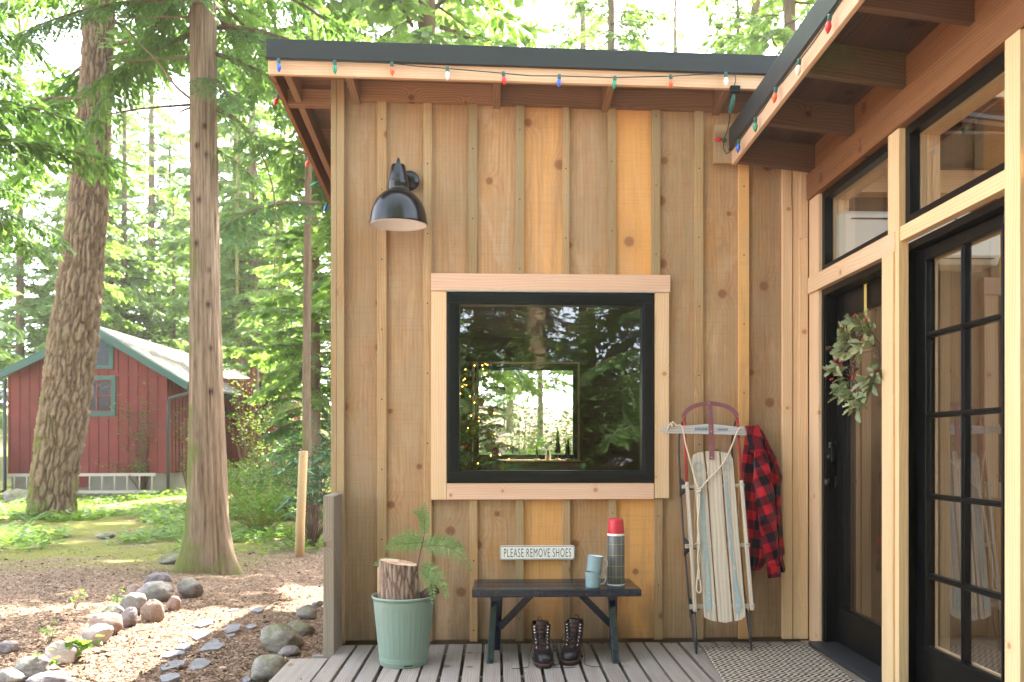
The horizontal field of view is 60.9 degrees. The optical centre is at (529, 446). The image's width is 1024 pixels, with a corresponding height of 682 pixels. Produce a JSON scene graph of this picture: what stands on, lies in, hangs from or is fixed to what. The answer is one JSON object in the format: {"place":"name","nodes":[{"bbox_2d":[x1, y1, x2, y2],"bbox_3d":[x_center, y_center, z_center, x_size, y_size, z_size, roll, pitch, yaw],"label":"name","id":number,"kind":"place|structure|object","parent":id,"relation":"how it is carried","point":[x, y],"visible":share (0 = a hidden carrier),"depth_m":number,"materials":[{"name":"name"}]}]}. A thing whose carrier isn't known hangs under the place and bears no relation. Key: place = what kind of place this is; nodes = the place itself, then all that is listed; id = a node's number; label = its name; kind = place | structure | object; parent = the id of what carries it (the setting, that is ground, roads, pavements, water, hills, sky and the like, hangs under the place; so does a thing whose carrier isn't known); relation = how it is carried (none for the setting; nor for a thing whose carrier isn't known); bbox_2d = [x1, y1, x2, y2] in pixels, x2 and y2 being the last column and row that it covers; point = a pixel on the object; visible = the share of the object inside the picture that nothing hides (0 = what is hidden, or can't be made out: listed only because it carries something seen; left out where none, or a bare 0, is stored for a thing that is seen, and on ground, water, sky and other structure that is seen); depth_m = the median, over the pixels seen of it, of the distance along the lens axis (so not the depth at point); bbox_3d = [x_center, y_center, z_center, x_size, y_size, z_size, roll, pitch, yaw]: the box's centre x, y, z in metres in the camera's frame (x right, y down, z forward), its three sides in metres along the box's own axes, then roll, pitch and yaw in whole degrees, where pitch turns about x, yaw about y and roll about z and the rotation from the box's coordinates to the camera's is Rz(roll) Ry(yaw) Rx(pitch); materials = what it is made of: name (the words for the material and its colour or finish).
{"place":"outdoors","nodes":[
{"label":"outdoors","id":0,"kind":"place"},
{"bbox_2d":[0,406,572,681],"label":"ground","id":1,"kind":"structure","parent":0,"point":[94,527],"depth_m":8.71,"materials":[{"name":"soil"}]},
{"bbox_2d":[0,244,15,440],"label":"conifer","id":2,"kind":"object","parent":1,"relation":"on","point":[1,408],"visible":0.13,"depth_m":53.64,"materials":[{"name":"green plant"}]},
{"bbox_2d":[0,640,19,653],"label":"rock","id":3,"kind":"object","parent":1,"relation":"on","point":[7,647],"visible":0.87,"depth_m":5.81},
{"bbox_2d":[0,668,26,681],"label":"rock","id":4,"kind":"object","parent":1,"relation":"on","point":[11,675],"visible":1,"depth_m":5.15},
{"bbox_2d":[0,118,27,364],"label":"conifer","id":5,"kind":"object","parent":1,"relation":"on","point":[7,291],"visible":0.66,"depth_m":31.05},
{"bbox_2d":[3,488,27,502],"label":"rock","id":6,"kind":"object","parent":1,"relation":"on","point":[9,496],"visible":0.61,"depth_m":22.74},
{"bbox_2d":[14,655,49,679],"bbox_3d":[-3.031,1.352,5.289,0.206,0.162,0.189,0,0,-2],"label":"boulder","id":7,"kind":"object","parent":1,"relation":"on","point":[28,666],"visible":0.62,"depth_m":5.25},
{"bbox_2d":[0,8,66,389],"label":"conifer","id":8,"kind":"object","parent":1,"relation":"on","point":[17,306],"visible":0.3,"depth_m":41.95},
{"bbox_2d":[14,110,75,356],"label":"conifer","id":9,"kind":"object","parent":1,"relation":"on","point":[56,218],"visible":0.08,"depth_m":52.56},
{"bbox_2d":[25,670,73,681],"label":"rock","id":10,"kind":"object","parent":1,"relation":"on","point":[55,676],"visible":1,"depth_m":5.12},
{"bbox_2d":[45,641,77,663],"bbox_3d":[-3.065,1.356,5.700,0.202,0.184,0.176,0,0,-2],"label":"boulder","id":11,"kind":"object","parent":1,"relation":"on","point":[68,655],"visible":0.71,"depth_m":5.65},
{"bbox_2d":[0,0,144,275],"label":"hemlock tree","id":12,"kind":"object","parent":1,"relation":"on","point":[10,143],"visible":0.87,"depth_m":11.67,"materials":[{"name":"green plant"}]},
{"bbox_2d":[19,44,148,351],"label":"conifer","id":13,"kind":"object","parent":1,"relation":"on","point":[114,298],"visible":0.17,"depth_m":42.11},
{"bbox_2d":[65,634,103,660],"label":"seedling","id":14,"kind":"object","parent":1,"relation":"on","point":[77,642],"visible":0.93,"depth_m":5.75,"materials":[{"name":"green plant"}]},
{"bbox_2d":[81,623,113,644],"bbox_3d":[-3.103,1.352,6.246,0.216,0.174,0.186,0,0,-2],"label":"rock","id":15,"kind":"object","parent":1,"relation":"on","point":[93,631],"visible":0.74,"depth_m":6.19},
{"bbox_2d":[89,612,122,634],"bbox_3d":[-3.197,1.343,6.578,0.262,0.178,0.204,0,0,-2],"label":"boulder","id":16,"kind":"object","parent":1,"relation":"on","point":[115,620],"visible":0.67,"depth_m":6.53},
{"bbox_2d":[121,607,137,626],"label":"rock","id":17,"kind":"object","parent":1,"relation":"on","point":[129,616],"visible":0.77,"depth_m":6.79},
{"bbox_2d":[0,0,263,518],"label":"fir tree","id":18,"kind":"object","parent":1,"relation":"on","point":[68,379],"visible":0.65,"depth_m":17.33,"materials":[{"name":"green plant"}]},
{"bbox_2d":[95,382,170,494],"bbox_3d":[-11.577,-0.219,25.558,1.963,3.439,1.268,0,0,-2],"label":"vine maple","id":19,"kind":"object","parent":1,"relation":"on","point":[143,481],"visible":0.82,"depth_m":25.41,"materials":[{"name":"green plant"}]},
{"bbox_2d":[119,592,146,613],"bbox_3d":[-3.312,1.320,7.280,0.234,0.208,0.168,0,0,-2],"label":"rock","id":20,"kind":"object","parent":1,"relation":"on","point":[138,600],"visible":0.56,"depth_m":7.22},
{"bbox_2d":[103,60,174,339],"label":"conifer","id":21,"kind":"object","parent":1,"relation":"on","point":[155,276],"visible":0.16,"depth_m":46.81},
{"bbox_2d":[101,19,188,351],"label":"conifer","id":22,"kind":"object","parent":1,"relation":"on","point":[125,270],"visible":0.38,"depth_m":46.18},
{"bbox_2d":[104,25,189,348],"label":"conifer","id":23,"kind":"object","parent":1,"relation":"on","point":[152,145],"visible":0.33,"depth_m":53.11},
{"bbox_2d":[0,326,300,496],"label":"red house","id":24,"kind":"structure","parent":1,"relation":"on","point":[128,365],"depth_m":25.57,"materials":[{"name":"paint"}]},
{"bbox_2d":[7,473,155,493],"bbox_3d":[-12.957,1.058,25.170,4.208,0.598,0.045,0,0,-2],"label":"ladder","id":25,"kind":"object","parent":24,"relation":"attached to","point":[101,475],"visible":0.66,"depth_m":25.18,"materials":[{"name":"paint"}]},
{"bbox_2d":[89,375,115,415],"bbox_3d":[-12.913,-1.493,25.522,1.548,1.190,0.100,0,0,-2],"label":"window","id":26,"kind":"structure","parent":24,"relation":"in","point":[98,378],"depth_m":25.50,"materials":[{"name":"green paint"}]},
{"bbox_2d":[95,339,113,368],"bbox_3d":[-12.915,-2.820,25.517,1.407,1.077,0.090,0,0,-2],"label":"window","id":27,"kind":"structure","parent":24,"relation":"in","point":[110,348],"depth_m":25.50,"materials":[{"name":"green paint"}]},
{"bbox_2d":[140,599,164,621],"bbox_3d":[-3.043,1.336,7.030,0.196,0.217,0.155,0,0,-2],"label":"boulder","id":28,"kind":"object","parent":1,"relation":"on","point":[152,610],"visible":0.79,"depth_m":6.98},
{"bbox_2d":[136,581,174,601],"bbox_3d":[-3.421,1.332,7.946,0.319,0.208,0.261,0,0,-2],"label":"rock","id":29,"kind":"object","parent":1,"relation":"on","point":[161,591],"visible":0.68,"depth_m":7.86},
{"bbox_2d":[144,572,171,583],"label":"rock","id":30,"kind":"object","parent":1,"relation":"on","point":[161,576],"visible":0.52,"depth_m":8.48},
{"bbox_2d":[132,93,189,341],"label":"conifer","id":31,"kind":"object","parent":1,"relation":"on","point":[183,181],"visible":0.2,"depth_m":54.38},
{"bbox_2d":[0,486,322,553],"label":"ground cover","id":32,"kind":"object","parent":1,"relation":"on","point":[170,531],"visible":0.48,"depth_m":14.59,"materials":[{"name":"green plant"}]},
{"bbox_2d":[144,176,188,352],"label":"conifer","id":33,"kind":"object","parent":1,"relation":"on","point":[180,282],"visible":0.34,"depth_m":49.20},
{"bbox_2d":[157,553,178,564],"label":"rock","id":34,"kind":"object","parent":1,"relation":"on","point":[170,558],"visible":0.61,"depth_m":10.35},
{"bbox_2d":[160,660,185,671],"bbox_3d":[-2.354,1.460,5.738,0.148,0.050,0.274,0,0,-2],"label":"flagstone","id":35,"kind":"object","parent":1,"relation":"on","point":[174,663],"visible":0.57,"depth_m":5.74,"materials":[{"name":"stone"}]},
{"bbox_2d":[166,595,180,610],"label":"rock","id":36,"kind":"object","parent":1,"relation":"on","point":[173,603],"visible":0.95,"depth_m":7.49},
{"bbox_2d":[174,403,188,488],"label":"vine maple","id":37,"kind":"object","parent":1,"relation":"on","point":[182,465],"visible":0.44,"depth_m":26.48,"materials":[{"name":"green plant"}]},
{"bbox_2d":[177,577,203,597],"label":"boulder","id":38,"kind":"object","parent":1,"relation":"on","point":[191,587],"visible":0.84,"depth_m":8.11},
{"bbox_2d":[7,0,375,574],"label":"cedar tree","id":39,"kind":"object","parent":1,"relation":"on","point":[207,545],"visible":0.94,"depth_m":9.87,"materials":[{"name":"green plant"}]},
{"bbox_2d":[188,658,211,670],"bbox_3d":[-2.196,1.470,5.805,0.130,0.050,0.332,0,0,-15],"label":"flagstone","id":40,"kind":"object","parent":1,"relation":"on","point":[200,663],"visible":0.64,"depth_m":5.79,"materials":[{"name":"stone"}]},
{"bbox_2d":[200,639,225,651],"bbox_3d":[-2.294,1.465,6.353,0.157,0.050,0.375,0,0,-2],"label":"flagstone","id":41,"kind":"object","parent":1,"relation":"on","point":[216,644],"visible":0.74,"depth_m":6.28,"materials":[{"name":"stone"}]},
{"bbox_2d":[158,8,296,371],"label":"conifer","id":42,"kind":"object","parent":1,"relation":"on","point":[174,245],"visible":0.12,"depth_m":44.60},
{"bbox_2d":[155,0,302,376],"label":"conifer","id":43,"kind":"object","parent":1,"relation":"on","point":[251,124],"visible":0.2,"depth_m":42.86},
{"bbox_2d":[220,133,286,391],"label":"conifer","id":44,"kind":"object","parent":1,"relation":"on","point":[235,310],"visible":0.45,"depth_m":41.42,"materials":[{"name":"green plant"}]},
{"bbox_2d":[224,369,289,487],"bbox_3d":[-8.997,-0.491,28.243,2.409,3.999,1.435,0,0,-2],"label":"vine maple","id":45,"kind":"object","parent":1,"relation":"on","point":[250,462],"visible":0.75,"depth_m":28.12,"materials":[{"name":"green plant"}]},
{"bbox_2d":[227,449,289,507],"bbox_3d":[-6.359,0.750,19.490,2.363,1.403,2.302,0,0,-2],"label":"shrub","id":46,"kind":"object","parent":1,"relation":"on","point":[239,479],"visible":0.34,"depth_m":19.45,"materials":[{"name":"green plant"}]},
{"bbox_2d":[251,654,286,681],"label":"boulder","id":47,"kind":"object","parent":1,"relation":"on","point":[267,667],"visible":0.88,"depth_m":5.49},
{"bbox_2d":[228,469,311,530],"bbox_3d":[-4.414,0.936,14.534,2.119,1.122,2.280,0,0,-2],"label":"shrub","id":48,"kind":"object","parent":1,"relation":"on","point":[260,520],"visible":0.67,"depth_m":14.46,"materials":[{"name":"green plant"}]},
{"bbox_2d":[222,116,330,470],"bbox_3d":[-9.305,-5.551,32.455,4.872,14.602,4.853,0,0,13],"label":"conifer","id":49,"kind":"object","parent":1,"relation":"on","point":[280,409],"visible":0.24,"depth_m":32.20,"materials":[{"name":"green plant"}]},
{"bbox_2d":[230,440,330,512],"bbox_3d":[-4.989,0.690,17.761,2.337,1.644,2.513,0,0,-2],"label":"shrub","id":50,"kind":"object","parent":1,"relation":"on","point":[284,482],"visible":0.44,"depth_m":17.76,"materials":[{"name":"green plant"}]},
{"bbox_2d":[259,623,303,652],"bbox_3d":[-1.813,1.406,6.383,0.314,0.234,0.253,0,0,-2],"label":"boulder","id":51,"kind":"object","parent":1,"relation":"on","point":[277,638],"visible":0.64,"depth_m":6.29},
{"bbox_2d":[217,0,355,528],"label":"hemlock tree","id":52,"kind":"object","parent":1,"relation":"on","point":[307,203],"visible":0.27,"depth_m":15.36,"materials":[{"name":"green plant"}]},
{"bbox_2d":[244,127,328,395],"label":"conifer","id":53,"kind":"object","parent":1,"relation":"on","point":[288,133],"visible":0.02,"depth_m":53.15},
{"bbox_2d":[232,19,343,479],"bbox_3d":[-6.094,-6.821,24.823,4.511,17.236,5.110,0,0,-18],"label":"conifer","id":54,"kind":"object","parent":1,"relation":"on","point":[269,313],"visible":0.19,"depth_m":24.56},
{"bbox_2d":[278,645,300,656],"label":"rock","id":55,"kind":"object","parent":1,"relation":"on","point":[290,650],"visible":0.92,"depth_m":6.15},
{"bbox_2d":[258,214,330,480],"bbox_3d":[-6.458,-3.289,25.763,3.135,10.196,3.126,0,0,-30],"label":"conifer","id":56,"kind":"object","parent":1,"relation":"on","point":[324,422],"visible":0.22,"depth_m":25.49,"materials":[{"name":"green plant"}]},
{"bbox_2d":[267,418,330,506],"bbox_3d":[-4.734,0.414,19.620,1.942,2.185,1.859,0,0,29],"label":"rhododendron","id":57,"kind":"object","parent":1,"relation":"on","point":[292,437],"visible":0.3,"depth_m":19.49,"materials":[{"name":"green plant"}]},
{"bbox_2d":[271,451,330,546],"bbox_3d":[-3.081,0.778,12.605,1.263,1.443,1.361,0,0,-2],"label":"rhododendron","id":58,"kind":"object","parent":1,"relation":"on","point":[312,532],"visible":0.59,"depth_m":12.51,"materials":[{"name":"green plant"}]},
{"bbox_2d":[295,451,307,556],"bbox_3d":[-2.966,0.767,11.300,0.165,1.427,0.124,0,0,-2],"label":"wooden stake","id":59,"kind":"object","parent":1,"relation":"on","point":[301,510],"visible":0.91,"depth_m":11.25,"materials":[{"name":"brown wood"}]},
{"bbox_2d":[291,621,315,635],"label":"rock","id":60,"kind":"object","parent":1,"relation":"on","point":[302,628],"visible":0.76,"depth_m":6.80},
{"bbox_2d":[296,604,316,619],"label":"rock","id":61,"kind":"object","parent":1,"relation":"on","point":[307,612],"visible":0.93,"depth_m":7.46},
{"bbox_2d":[323,493,341,659],"bbox_3d":[-1.119,0.858,4.943,0.060,1.184,0.245,0,0,-2],"label":"timber post","id":62,"kind":"object","parent":1,"relation":"on","point":[332,573],"visible":1,"depth_m":4.82,"materials":[{"name":"grey wood"}]},
{"bbox_2d":[271,1,458,324],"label":"conifer","id":63,"kind":"object","parent":1,"relation":"on","point":[293,235],"visible":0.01,"depth_m":20.94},
{"bbox_2d":[0,544,799,681],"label":"leaf litter","id":64,"kind":"object","parent":1,"relation":"on","point":[138,670],"visible":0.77,"depth_m":6.56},
{"bbox_2d":[283,0,550,260],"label":"conifer","id":65,"kind":"object","parent":1,"relation":"on","point":[382,12],"visible":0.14,"depth_m":17.68,"materials":[{"name":"plant"}]},
{"bbox_2d":[436,5,528,395],"bbox_3d":[-1.882,-7.687,23.931,5.110,18.988,4.511,0,0,-22],"label":"conifer","id":66,"kind":"object","parent":1,"relation":"on","point":[503,374],"visible":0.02,"depth_m":23.65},
{"bbox_2d":[443,2,543,398],"bbox_3d":[-2.280,-9.140,30.985,6.068,21.937,5.357,0,0,43],"label":"conifer","id":67,"kind":"object","parent":1,"relation":"on","point":[533,391],"visible":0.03,"depth_m":30.83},
{"bbox_2d":[486,381,522,429],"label":"conifer","id":68,"kind":"object","parent":1,"relation":"on","point":[499,402],"visible":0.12,"depth_m":81.70,"materials":[{"name":"green plant"}]},
{"bbox_2d":[506,383,513,432],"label":"conifer","id":69,"kind":"object","parent":1,"relation":"on","point":[509,410],"depth_m":78.27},
{"bbox_2d":[479,425,550,454],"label":"shrub","id":70,"kind":"object","parent":1,"relation":"on","point":[506,453],"visible":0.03,"depth_m":15.58,"materials":[{"name":"green plant"}]},
{"bbox_2d":[479,371,572,454],"bbox_3d":[-0.300,-0.265,22.011,4.170,3.640,4.426,0,0,-2],"label":"shrub","id":71,"kind":"object","parent":1,"relation":"on","point":[520,419],"visible":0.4,"depth_m":21.94,"materials":[{"name":"green plant"}]},
{"bbox_2d":[489,371,572,446],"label":"conifer","id":72,"kind":"object","parent":1,"relation":"on","point":[545,384],"visible":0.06,"depth_m":62.40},
{"bbox_2d":[507,411,572,454],"bbox_3d":[0.844,0.307,16.538,2.750,2.417,2.995,0,0,-27],"label":"shrub","id":73,"kind":"object","parent":1,"relation":"on","point":[541,441],"visible":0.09,"depth_m":16.68,"materials":[{"name":"green plant"}]},
{"bbox_2d":[526,403,572,454],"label":"shrub","id":74,"kind":"object","parent":1,"relation":"on","point":[559,431],"visible":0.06,"depth_m":23.76,"materials":[{"name":"green plant"}]},
{"bbox_2d":[269,640,865,681],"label":"wooden deck","id":75,"kind":"structure","parent":1,"relation":"on","point":[652,662],"depth_m":4.58,"materials":[{"name":"grey wood"}]},
{"bbox_2d":[371,590,434,668],"bbox_3d":[-0.671,0.968,4.638,0.339,0.364,0.339,0,0,-2],"label":"planter bucket","id":76,"kind":"object","parent":75,"relation":"on","point":[403,629],"visible":0.98,"depth_m":4.51,"materials":[{"name":"metal"}]},
{"bbox_2d":[379,558,419,599],"bbox_3d":[-0.687,0.752,4.616,0.223,0.315,0.216,0,0,-2],"label":"log","id":77,"kind":"object","parent":76,"relation":"in","point":[399,580],"visible":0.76,"depth_m":4.54,"materials":[{"name":"brown wood"}]},
{"bbox_2d":[372,502,471,602],"bbox_3d":[-0.578,0.546,4.595,0.601,0.518,0.248,0,0,7],"label":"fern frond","id":78,"kind":"object","parent":76,"relation":"in","point":[432,542],"visible":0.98,"depth_m":4.54,"materials":[{"name":"green plant"}]},
{"bbox_2d":[512,617,573,668],"bbox_3d":[0.069,1.043,4.656,0.330,0.215,0.305,0,0,-2],"label":"boot","id":79,"kind":"object","parent":75,"relation":"on","point":[542,657],"visible":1,"depth_m":4.62,"materials":[{"name":"brown leather"}]},
{"bbox_2d":[472,578,641,663],"bbox_3d":[0.138,0.956,4.817,0.908,0.388,0.421,0,0,-2],"label":"bench","id":80,"kind":"object","parent":75,"relation":"on","point":[496,591],"visible":1,"depth_m":4.72,"materials":[{"name":"blue paint"}]},
{"bbox_2d":[585,571,605,587],"bbox_3d":[0.349,0.720,4.728,0.107,0.084,0.089,0,0,44],"label":"mug","id":81,"kind":"object","parent":80,"relation":"on","point":[592,579],"visible":0.91,"depth_m":4.70,"materials":[{"name":"blue ceramic"}]},
{"bbox_2d":[587,554,607,571],"bbox_3d":[0.361,0.633,4.729,0.091,0.092,0.103,0,0,-41],"label":"mug","id":82,"kind":"object","parent":81,"relation":"on","point":[594,563],"visible":1,"depth_m":4.70,"materials":[{"name":"blue ceramic"}]},
{"bbox_2d":[607,518,624,585],"bbox_3d":[0.476,0.580,4.823,0.098,0.364,0.098,0,0,-2],"label":"thermos flask","id":83,"kind":"object","parent":80,"relation":"on","point":[616,554],"visible":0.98,"depth_m":4.78,"materials":[{"name":"grey paint"}]},
{"bbox_2d":[553,615,600,666],"bbox_3d":[0.202,1.043,4.695,0.322,0.215,0.323,0,0,-2],"label":"boot","id":84,"kind":"object","parent":75,"relation":"on","point":[571,653],"visible":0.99,"depth_m":4.67,"materials":[{"name":"brown leather"}]},
{"bbox_2d":[661,401,754,653],"bbox_3d":[1.016,0.449,4.984,0.503,1.430,0.302,0,0,-2],"label":"sled","id":85,"kind":"object","parent":75,"relation":"on","point":[724,606],"visible":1,"depth_m":4.95,"materials":[{"name":"brown wood"}]},
{"bbox_2d":[742,425,784,577],"bbox_3d":[1.379,0.318,5.059,0.260,0.891,0.144,0,0,-2],"label":"plaid jacket","id":86,"kind":"object","parent":85,"relation":"hanging from","point":[762,477],"visible":0.99,"depth_m":5.06,"materials":[{"name":"fabric"}]},
{"bbox_2d":[703,645,855,681],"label":"door mat","id":87,"kind":"object","parent":75,"relation":"on","point":[790,663],"depth_m":4.54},
{"bbox_2d":[538,0,616,49],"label":"conifer","id":88,"kind":"object","parent":1,"relation":"on","point":[573,17],"visible":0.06,"depth_m":36.02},
{"bbox_2d":[547,0,671,378],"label":"conifer","id":89,"kind":"object","parent":1,"relation":"on","point":[635,20],"visible":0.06,"depth_m":24.06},
{"bbox_2d":[266,0,1023,681],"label":"cabin","id":90,"kind":"object","parent":1,"relation":"on","point":[644,260],"visible":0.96,"depth_m":5.12,"materials":[{"name":"brown wood"}]},
{"bbox_2d":[369,158,427,230],"bbox_3d":[-0.744,-1.442,4.937,0.329,0.385,0.333,0,0,-2],"label":"wall lamp","id":91,"kind":"object","parent":90,"relation":"attached to","point":[397,205],"visible":1,"depth_m":4.87,"materials":[{"name":"black metal"}]},
{"bbox_2d":[460,343,520,469],"bbox_3d":[-0.412,0.155,6.870,1.174,1.950,1.274,0,0,-2],"label":"christmas tree","id":92,"kind":"object","parent":90,"relation":"on","point":[467,454],"visible":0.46,"depth_m":6.85,"materials":[{"name":"green plant"}]},
{"bbox_2d":[269,58,739,210],"bbox_3d":[-0.572,-1.972,5.113,3.229,0.390,1.499,0,0,32],"label":"light string","id":93,"kind":"object","parent":90,"relation":"attached to","point":[734,88],"visible":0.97,"depth_m":4.83,"materials":[{"name":"multicoloured plastic"}]},
{"bbox_2d":[472,362,580,461],"bbox_3d":[-0.041,-0.395,9.756,1.207,1.123,0.220,0,0,-2],"label":"back window","id":94,"kind":"structure","parent":90,"relation":"in","point":[576,369],"depth_m":9.81,"materials":[{"name":"brown wood"}]},
{"bbox_2d":[500,545,574,559],"bbox_3d":[0.045,0.624,5.130,0.442,0.084,0.007,0,0,-2],"label":"sign","id":95,"kind":"object","parent":90,"relation":"attached to","point":[550,552],"visible":1,"depth_m":5.13,"materials":[{"name":"white wood"}]},
{"bbox_2d":[431,273,669,499],"bbox_3d":[0.125,-0.353,5.158,1.410,1.325,0.102,0,0,-2],"label":"picture window","id":96,"kind":"structure","parent":90,"relation":"in","point":[450,292],"depth_m":5.12,"materials":[{"name":"black paint"}]},
{"bbox_2d":[714,0,841,153],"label":"light string","id":97,"kind":"object","parent":90,"relation":"attached to","point":[828,25],"visible":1,"depth_m":4.24,"materials":[{"name":"green plastic"}]},
{"bbox_2d":[824,276,881,666],"bbox_3d":[1.762,0.127,4.593,0.119,1.986,0.895,0,0,-2],"label":"entry door","id":98,"kind":"structure","parent":90,"relation":"in","point":[860,634],"depth_m":4.90,"materials":[{"name":"black paint"}]},
{"bbox_2d":[822,143,887,269],"bbox_3d":[1.776,-1.234,4.584,0.138,0.464,0.910,0,0,-2],"label":"transom window","id":99,"kind":"structure","parent":90,"relation":"in","point":[835,200],"depth_m":4.82,"materials":[{"name":"black paint"}]},
{"bbox_2d":[847,283,867,342],"bbox_3d":[1.730,-0.704,4.588,0.106,0.318,0.030,0,0,-2],"label":"wreath hanger","id":100,"kind":"object","parent":90,"relation":"attached to","point":[865,296],"visible":0.36,"depth_m":4.59,"materials":[{"name":"yellow metal"}]},
{"bbox_2d":[821,308,881,422],"bbox_3d":[1.621,-0.402,4.427,0.197,0.569,0.627,0,0,-2],"label":"wreath","id":101,"kind":"object","parent":100,"relation":"hanging from","point":[844,391],"visible":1,"depth_m":4.37,"materials":[{"name":"green plant"}]},
{"bbox_2d":[836,211,999,270],"bbox_3d":[2.205,-1.177,4.992,0.896,0.299,0.214,0,0,-2],"label":"air conditioner","id":102,"kind":"object","parent":90,"relation":"attached to","point":[854,229],"visible":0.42,"depth_m":4.90,"materials":[{"name":"white plastic"}]},
{"bbox_2d":[905,51,1004,223],"bbox_3d":[1.814,-1.242,3.589,0.138,0.454,0.849,0,0,-2],"label":"transom window","id":103,"kind":"structure","parent":90,"relation":"in","point":[922,136],"depth_m":3.84,"materials":[{"name":"black paint"}]},
{"bbox_2d":[916,212,1004,681],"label":"french door","id":104,"kind":"structure","parent":90,"relation":"in","point":[932,664],"depth_m":3.82,"materials":[{"name":"black paint"}]},
{"bbox_2d":[655,0,693,51],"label":"conifer","id":105,"kind":"object","parent":1,"relation":"on","point":[675,35],"visible":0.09,"depth_m":38.29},
{"bbox_2d":[692,0,782,54],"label":"conifer","id":106,"kind":"object","parent":1,"relation":"on","point":[719,41],"visible":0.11,"depth_m":30.18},
{"bbox_2d":[728,0,758,49],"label":"conifer","id":107,"kind":"object","parent":1,"relation":"on","point":[737,5],"visible":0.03,"depth_m":30.25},
{"bbox_2d":[710,0,815,54],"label":"conifer","id":108,"kind":"object","parent":1,"relation":"on","point":[756,41],"visible":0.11,"depth_m":22.48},
{"bbox_2d":[0,0,805,405],"label":"sky","id":109,"kind":"structure","parent":0,"point":[546,12],"materials":[{"name":"white"}]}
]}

